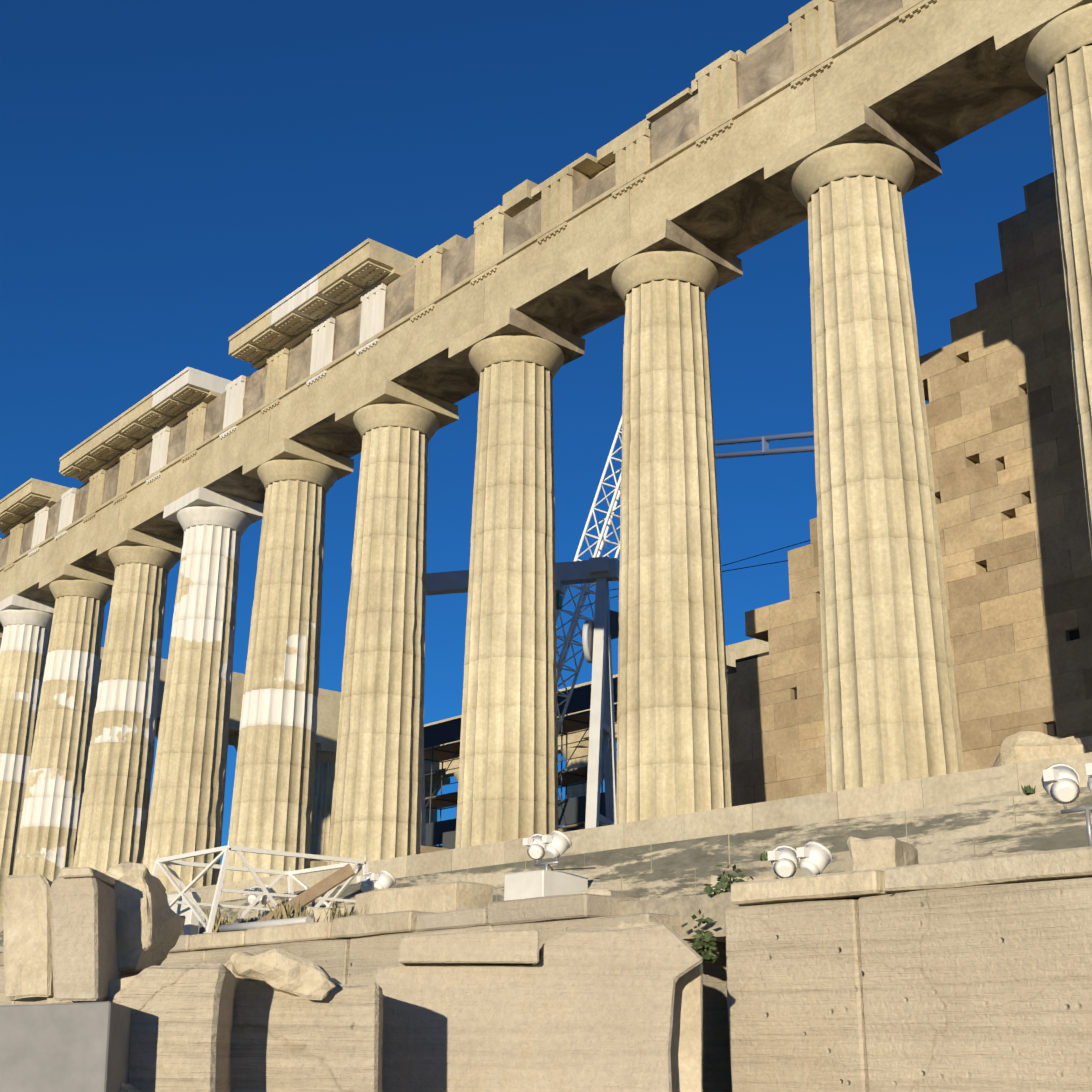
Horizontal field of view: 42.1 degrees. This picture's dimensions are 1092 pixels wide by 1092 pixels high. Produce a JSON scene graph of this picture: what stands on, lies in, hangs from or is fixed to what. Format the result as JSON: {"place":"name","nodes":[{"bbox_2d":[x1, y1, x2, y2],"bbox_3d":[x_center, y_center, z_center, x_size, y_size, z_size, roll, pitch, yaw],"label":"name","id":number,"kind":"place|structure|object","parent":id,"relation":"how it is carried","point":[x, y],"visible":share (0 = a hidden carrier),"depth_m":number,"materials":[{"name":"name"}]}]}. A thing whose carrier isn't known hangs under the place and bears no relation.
{"place":"outdoors","nodes":[
{"label":"outdoors","id":0,"kind":"place"},
{"bbox_2d":[121,1082,141,1091],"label":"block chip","id":1,"kind":"object","parent":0,"point":[127,1087],"visible":0.33,"depth_m":9.20,"materials":[{"name":"grey stone"}]},
{"bbox_2d":[0,0,1053,882],"label":"sky","id":2,"kind":"structure","parent":0,"point":[172,172],"materials":[{"name":"blue"}]},
{"bbox_2d":[620,892,742,942],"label":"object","id":3,"kind":"object","parent":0,"point":[686,908],"depth_m":15.39,"materials":[{"name":"stone"}]},
{"bbox_2d":[167,892,200,934],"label":"stone block","id":4,"kind":"structure","parent":3,"relation":"on","point":[191,925],"depth_m":25.27,"materials":[{"name":"stone"}]},
{"bbox_2d":[243,884,275,919],"bbox_3d":[-5.139,6.769,25.988,0.482,1.146,1.407,16,-25,-38],"label":"floodlight","id":5,"kind":"object","parent":3,"relation":"on","point":[251,898],"visible":0.42,"depth_m":26.18,"materials":[{"name":"white paint"}]},
{"bbox_2d":[152,840,368,932],"bbox_3d":[-4.968,6.078,24.497,3.210,1.476,2.620,16,-25,-38],"label":"metal frame","id":6,"kind":"object","parent":3,"relation":"on","point":[223,867],"visible":0.67,"depth_m":24.11,"materials":[{"name":"white paint"}]},
{"bbox_2d":[258,864,354,920],"bbox_3d":[-3.733,5.453,21.930,1.537,1.107,0.141,1,-19,-1],"label":"plank","id":7,"kind":"object","parent":3,"relation":"on","point":[326,885],"visible":0.64,"depth_m":21.96,"materials":[{"name":"brown wood"}]},
{"bbox_2d":[306,907,332,921],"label":"stone block","id":8,"kind":"structure","parent":3,"relation":"on","point":[317,914],"depth_m":21.62,"materials":[{"name":"stone"}]},
{"bbox_2d":[356,870,395,892],"bbox_3d":[-2.574,5.660,22.565,0.482,1.026,1.407,16,-25,-38],"label":"floodlight","id":9,"kind":"object","parent":3,"relation":"on","point":[371,881],"visible":0.6,"depth_m":22.71,"materials":[{"name":"white paint"}]},
{"bbox_2d":[354,881,493,914],"bbox_3d":[-1.777,5.148,20.188,0.749,0.570,2.527,16,-25,-38],"label":"long block","id":10,"kind":"object","parent":3,"relation":"on","point":[440,897],"depth_m":19.55,"materials":[{"name":"stone"}]},
{"bbox_2d":[504,870,587,900],"bbox_3d":[0.000,4.681,18.898,0.808,0.608,0.809,16,-25,-38],"label":"pedestal","id":11,"kind":"object","parent":3,"relation":"on","point":[530,884],"visible":0.5,"depth_m":18.65,"materials":[{"name":"stone"}]},
{"bbox_2d":[523,830,595,870],"bbox_3d":[0.180,4.068,18.921,0.482,0.576,1.407,16,-25,-38],"label":"floodlight","id":12,"kind":"object","parent":11,"relation":"on","point":[556,844],"visible":0.98,"depth_m":19.00,"materials":[{"name":"white paint"}]},
{"bbox_2d":[581,888,639,899],"bbox_3d":[0.826,4.559,18.047,0.441,0.320,0.883,-11,-22,29],"label":"fragment","id":13,"kind":"object","parent":3,"relation":"on","point":[599,891],"visible":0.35,"depth_m":17.77,"materials":[{"name":"stone"}]},
{"bbox_2d":[681,909,716,962],"bbox_3d":[1.610,4.077,14.864,0.366,0.559,0.444,-1,-19,4],"label":"weed","id":14,"kind":"object","parent":3,"relation":"attached to","point":[703,947],"visible":0.9,"depth_m":14.80,"materials":[{"name":"green plant"}]},
{"bbox_2d":[704,864,753,897],"bbox_3d":[2.006,3.624,15.280,0.687,0.393,0.535,-6,-21,19],"label":"weed","id":15,"kind":"object","parent":3,"relation":"on","point":[723,880],"visible":0.42,"depth_m":15.24,"materials":[{"name":"green plant"}]},
{"bbox_2d":[709,874,778,893],"bbox_3d":[2.400,4.199,17.123,0.842,0.435,0.322,-5,-20,16],"label":"fragment","id":16,"kind":"object","parent":3,"relation":"on","point":[713,879],"visible":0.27,"depth_m":17.07,"materials":[{"name":"stone"}]},
{"bbox_2d":[767,841,832,877],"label":"floodlights","id":17,"kind":"object","parent":3,"relation":"on","point":[814,856],"visible":0.73,"depth_m":15.10,"materials":[{"name":"white paint"}]},
{"bbox_2d":[847,836,918,870],"bbox_3d":[3.370,3.126,14.049,0.508,0.423,0.865,-11,-22,30],"label":"fragment","id":18,"kind":"object","parent":3,"relation":"on","point":[880,853],"visible":0.52,"depth_m":13.74,"materials":[{"name":"stone"}]},
{"bbox_2d":[978,850,1039,856],"bbox_3d":[4.441,3.040,13.492,0.618,0.255,0.469,2,-19,-4],"label":"fragment","id":19,"kind":"object","parent":3,"relation":"on","point":[993,853],"visible":0.15,"depth_m":13.35,"materials":[{"name":"stone"}]},
{"bbox_2d":[310,172,1091,867],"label":"cella wall","id":20,"kind":"structure","parent":0,"point":[1006,460],"depth_m":25.93,"materials":[{"name":"stone"}]},
{"label":"ground","id":21,"kind":"structure","parent":0,"visible":0},
{"bbox_2d":[0,1001,131,1091],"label":"concrete block","id":22,"kind":"structure","parent":21,"relation":"on","point":[74,1047],"depth_m":8.88,"materials":[{"name":"concrete"}]},
{"bbox_2d":[47,975,136,1003],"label":"slab","id":23,"kind":"structure","parent":22,"relation":"on","point":[116,986],"depth_m":9.65,"materials":[{"name":"stone"}]},
{"bbox_2d":[3,873,53,1001],"bbox_3d":[-3.543,2.784,10.031,0.425,0.842,0.833,1,-19,-1],"label":"block","id":24,"kind":"object","parent":23,"relation":"on","point":[27,956],"depth_m":9.65,"materials":[{"name":"stone"}]},
{"bbox_2d":[50,876,127,1000],"bbox_3d":[-3.164,2.756,9.891,0.401,0.821,0.910,1,-19,-1],"label":"block","id":25,"kind":"object","parent":23,"relation":"on","point":[85,961],"depth_m":9.50,"materials":[{"name":"stone"}]},
{"bbox_2d":[60,867,115,885],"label":"stone block","id":26,"kind":"structure","parent":25,"relation":"on","point":[70,872],"depth_m":9.57,"materials":[{"name":"beige stone"}]},
{"bbox_2d":[104,861,182,976],"bbox_3d":[-3.046,2.795,10.532,0.498,0.792,1.018,1,-19,0],"label":"block","id":27,"kind":"object","parent":23,"relation":"on","point":[149,925],"depth_m":10.17,"materials":[{"name":"stone"}]},
{"bbox_2d":[108,963,238,1091],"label":"block","id":28,"kind":"object","parent":21,"relation":"on","point":[181,1025],"depth_m":9.52,"materials":[{"name":"stone"}]},
{"bbox_2d":[224,953,382,1091],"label":"block","id":29,"kind":"object","parent":21,"relation":"on","point":[332,1041],"depth_m":10.24,"materials":[{"name":"stone"}]},
{"bbox_2d":[230,946,340,999],"bbox_3d":[-1.906,3.163,10.474,0.791,0.382,0.616,0,-19,3],"label":"rock","id":30,"kind":"object","parent":29,"relation":"on","point":[283,969],"visible":0.88,"depth_m":10.24,"materials":[{"name":"beige stone"}]},
{"bbox_2d":[372,923,702,1091],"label":"block","id":31,"kind":"object","parent":21,"relation":"on","point":[580,1010],"depth_m":11.86,"materials":[{"name":"stone"}]},
{"bbox_2d":[398,929,539,964],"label":"stone slab","id":32,"kind":"structure","parent":31,"relation":"on","point":[511,947],"depth_m":11.89,"materials":[{"name":"beige stone"}]},
{"bbox_2d":[0,877,1091,1091],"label":"foundation wall","id":33,"kind":"structure","parent":21,"relation":"on","point":[985,988],"depth_m":12.71,"materials":[{"name":"stone"}]},
{"bbox_2d":[0,953,3,965],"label":"edge slab","id":34,"kind":"structure","parent":33,"relation":"on","point":[1,960],"depth_m":28.36,"materials":[{"name":"stone"}]},
{"bbox_2d":[169,935,206,952],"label":"edge slab","id":35,"kind":"structure","parent":33,"relation":"on","point":[182,944],"depth_m":22.74,"materials":[{"name":"stone"}]},
{"bbox_2d":[180,915,185,934],"bbox_3d":[-6.487,6.524,24.253,0.487,0.441,0.464,-8,-21,23],"label":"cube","id":36,"kind":"object","parent":35,"relation":"on","point":[183,917],"visible":0.1,"depth_m":24.32,"materials":[{"name":"stone"}]},
{"bbox_2d":[189,930,254,949],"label":"edge slab","id":37,"kind":"structure","parent":33,"relation":"on","point":[219,940],"depth_m":21.94,"materials":[{"name":"stone"}]},
{"bbox_2d":[200,896,363,932],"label":"dry grass","id":38,"kind":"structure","parent":37,"relation":"on","point":[286,915],"depth_m":21.46,"materials":[{"name":"beige plant"}]},
{"bbox_2d":[245,922,341,945],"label":"edge slab","id":39,"kind":"structure","parent":33,"relation":"on","point":[303,931],"depth_m":20.40,"materials":[{"name":"stone"}]},
{"bbox_2d":[219,916,311,931],"bbox_3d":[-4.263,5.721,21.427,0.120,0.114,2.402,18,-26,-40],"label":"pipe","id":40,"kind":"object","parent":39,"relation":"on","point":[241,926],"visible":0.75,"depth_m":21.42,"materials":[{"name":"grey metal"}]},
{"bbox_2d":[331,910,433,938],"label":"edge slab","id":41,"kind":"structure","parent":33,"relation":"on","point":[358,926],"depth_m":18.85,"materials":[{"name":"stone"}]},
{"bbox_2d":[416,908,488,930],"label":"edge slab","id":42,"kind":"structure","parent":33,"relation":"on","point":[464,918],"depth_m":17.68,"materials":[{"name":"stone"}]},
{"bbox_2d":[0,752,1091,952],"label":"stepped platform","id":43,"kind":"structure","parent":33,"relation":"on","point":[968,814],"depth_m":19.29,"materials":[{"name":"stone"}]},
{"bbox_2d":[0,628,3,646],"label":"column","id":44,"kind":"structure","parent":43,"relation":"on","point":[1,632],"depth_m":50.33,"materials":[{"name":"stone"}]},
{"bbox_2d":[0,594,54,916],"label":"column","id":45,"kind":"structure","parent":43,"relation":"on","point":[26,622],"depth_m":46.15,"materials":[{"name":"stone"}]},
{"bbox_2d":[13,564,114,881],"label":"column","id":46,"kind":"structure","parent":43,"relation":"on","point":[47,838],"depth_m":42.59,"materials":[{"name":"stone"}]},
{"bbox_2d":[73,528,182,872],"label":"column","id":47,"kind":"structure","parent":43,"relation":"on","point":[113,823],"depth_m":39.46,"materials":[{"name":"stone"}]},
{"bbox_2d":[148,720,159,814],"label":"porch column","id":48,"kind":"structure","parent":43,"relation":"on","point":[157,727],"depth_m":64.60,"materials":[{"name":"stone"}]},
{"bbox_2d":[143,487,263,891],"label":"column","id":49,"kind":"structure","parent":43,"relation":"on","point":[186,811],"depth_m":36.28,"materials":[{"name":"stone"}]},
{"bbox_2d":[0,0,1046,627],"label":"entablature","id":50,"kind":"structure","parent":49,"relation":"on","point":[934,74],"depth_m":27.48,"materials":[{"name":"stone"}]},
{"bbox_2d":[0,238,415,538],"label":"cornice","id":51,"kind":"structure","parent":50,"relation":"on","point":[343,284],"depth_m":37.97,"materials":[{"name":"stone"}]},
{"bbox_2d":[228,733,238,839],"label":"porch column","id":52,"kind":"structure","parent":43,"relation":"on","point":[233,740],"depth_m":67.32,"materials":[{"name":"stone"}]},
{"bbox_2d":[224,438,353,882],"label":"column","id":53,"kind":"structure","parent":43,"relation":"on","point":[272,799],"depth_m":33.13,"materials":[{"name":"stone"}]},
{"bbox_2d":[310,743,336,861],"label":"porch column","id":54,"kind":"structure","parent":43,"relation":"on","point":[325,763],"depth_m":68.92,"materials":[{"name":"stone"}]},
{"bbox_2d":[327,379,458,864],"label":"column","id":55,"kind":"structure","parent":43,"relation":"on","point":[376,812],"depth_m":29.99,"materials":[{"name":"stone"}]},
{"bbox_2d":[425,775,449,846],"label":"column","id":56,"kind":"structure","parent":43,"relation":"on","point":[436,780],"depth_m":76.91,"materials":[{"name":"stone"}]},
{"bbox_2d":[442,831,455,849],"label":"machine","id":57,"kind":"object","parent":43,"relation":"on","point":[449,839],"visible":0.04,"depth_m":41.12,"materials":[{"name":"grey metal"}]},
{"bbox_2d":[446,765,458,817],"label":"column","id":58,"kind":"structure","parent":43,"relation":"on","point":[455,772],"depth_m":74.31,"materials":[{"name":"stone"}]},
{"bbox_2d":[448,307,585,848],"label":"column","id":59,"kind":"structure","parent":43,"relation":"on","point":[515,359],"depth_m":26.89,"materials":[{"name":"stone"}]},
{"bbox_2d":[421,556,619,845],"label":"gantry","id":60,"kind":"object","parent":43,"relation":"on","point":[600,632],"visible":0.23,"depth_m":43.06,"materials":[{"name":"grey metal"}]},
{"bbox_2d":[424,677,617,847],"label":"scaffold","id":61,"kind":"object","parent":43,"relation":"on","point":[449,731],"visible":0.21,"depth_m":53.70,"materials":[{"name":"grey metal"}]},
{"bbox_2d":[558,738,588,825],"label":"column","id":62,"kind":"structure","parent":43,"relation":"on","point":[578,790],"depth_m":67.59,"materials":[{"name":"stone"}]},
{"bbox_2d":[556,416,621,733],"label":"lattice crane","id":63,"kind":"object","parent":43,"relation":"on","point":[585,587],"visible":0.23,"depth_m":47.64,"materials":[{"name":"white paint"}]},
{"bbox_2d":[588,219,742,823],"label":"column","id":64,"kind":"structure","parent":43,"relation":"on","point":[664,279],"depth_m":23.80,"materials":[{"name":"stone"}]},
{"bbox_2d":[579,431,814,607],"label":"jib crane","id":65,"kind":"object","parent":43,"relation":"on","point":[765,440],"visible":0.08,"depth_m":40.02,"materials":[{"name":"blue paint"}]},
{"bbox_2d":[764,104,963,791],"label":"column","id":66,"kind":"structure","parent":43,"relation":"on","point":[849,180],"depth_m":20.70,"materials":[{"name":"stone"}]},
{"bbox_2d":[760,785,1035,859],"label":"step weeds","id":67,"kind":"object","parent":43,"relation":"on","point":[1027,790],"visible":0.79,"depth_m":16.35,"materials":[{"name":"green plant"}]},
{"bbox_2d":[993,0,1091,553],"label":"column","id":68,"kind":"structure","parent":43,"relation":"on","point":[1046,45],"depth_m":19.18,"materials":[{"name":"stone"}]},
{"bbox_2d":[993,731,1091,766],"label":"rock","id":69,"kind":"object","parent":43,"relation":"on","point":[1023,746],"visible":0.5,"depth_m":20.34,"materials":[{"name":"stone"}]},
{"bbox_2d":[488,893,638,925],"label":"edge slab","id":70,"kind":"structure","parent":33,"relation":"on","point":[554,908],"depth_m":16.35,"materials":[{"name":"stone"}]},
{"bbox_2d":[731,869,894,905],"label":"edge slab","id":71,"kind":"structure","parent":33,"relation":"on","point":[856,885],"depth_m":13.59,"materials":[{"name":"stone"}]},
{"bbox_2d":[884,846,1091,892],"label":"edge slab","id":72,"kind":"structure","parent":33,"relation":"on","point":[1064,864],"depth_m":12.18,"materials":[{"name":"stone"}]},
{"bbox_2d":[1041,763,1091,845],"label":"floodlight","id":73,"kind":"object","parent":72,"relation":"on","point":[1060,782],"visible":0.98,"depth_m":12.25,"materials":[{"name":"white paint"}]},
{"bbox_2d":[603,920,702,1091],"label":"stone block","id":74,"kind":"structure","parent":21,"relation":"on","point":[686,1051],"depth_m":12.24,"materials":[{"name":"stone"}]},
{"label":"porch column","id":75,"kind":"object","parent":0,"visible":0},
{"bbox_2d":[96,647,423,744],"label":"porch entablature","id":76,"kind":"structure","parent":75,"relation":"on","point":[328,706],"depth_m":69.23,"materials":[{"name":"stone"}]},
{"bbox_3d":[32.447,2.954,33.017,2.018,10.430,2.029,16,-25,-38],"label":"column","id":77,"kind":"object","parent":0,"visible":0},
{"bbox_2d":[424,638,768,776],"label":"entablature","id":78,"kind":"structure","parent":77,"relation":"on","point":[743,649],"depth_m":67.18,"materials":[{"name":"stone"}]}
]}

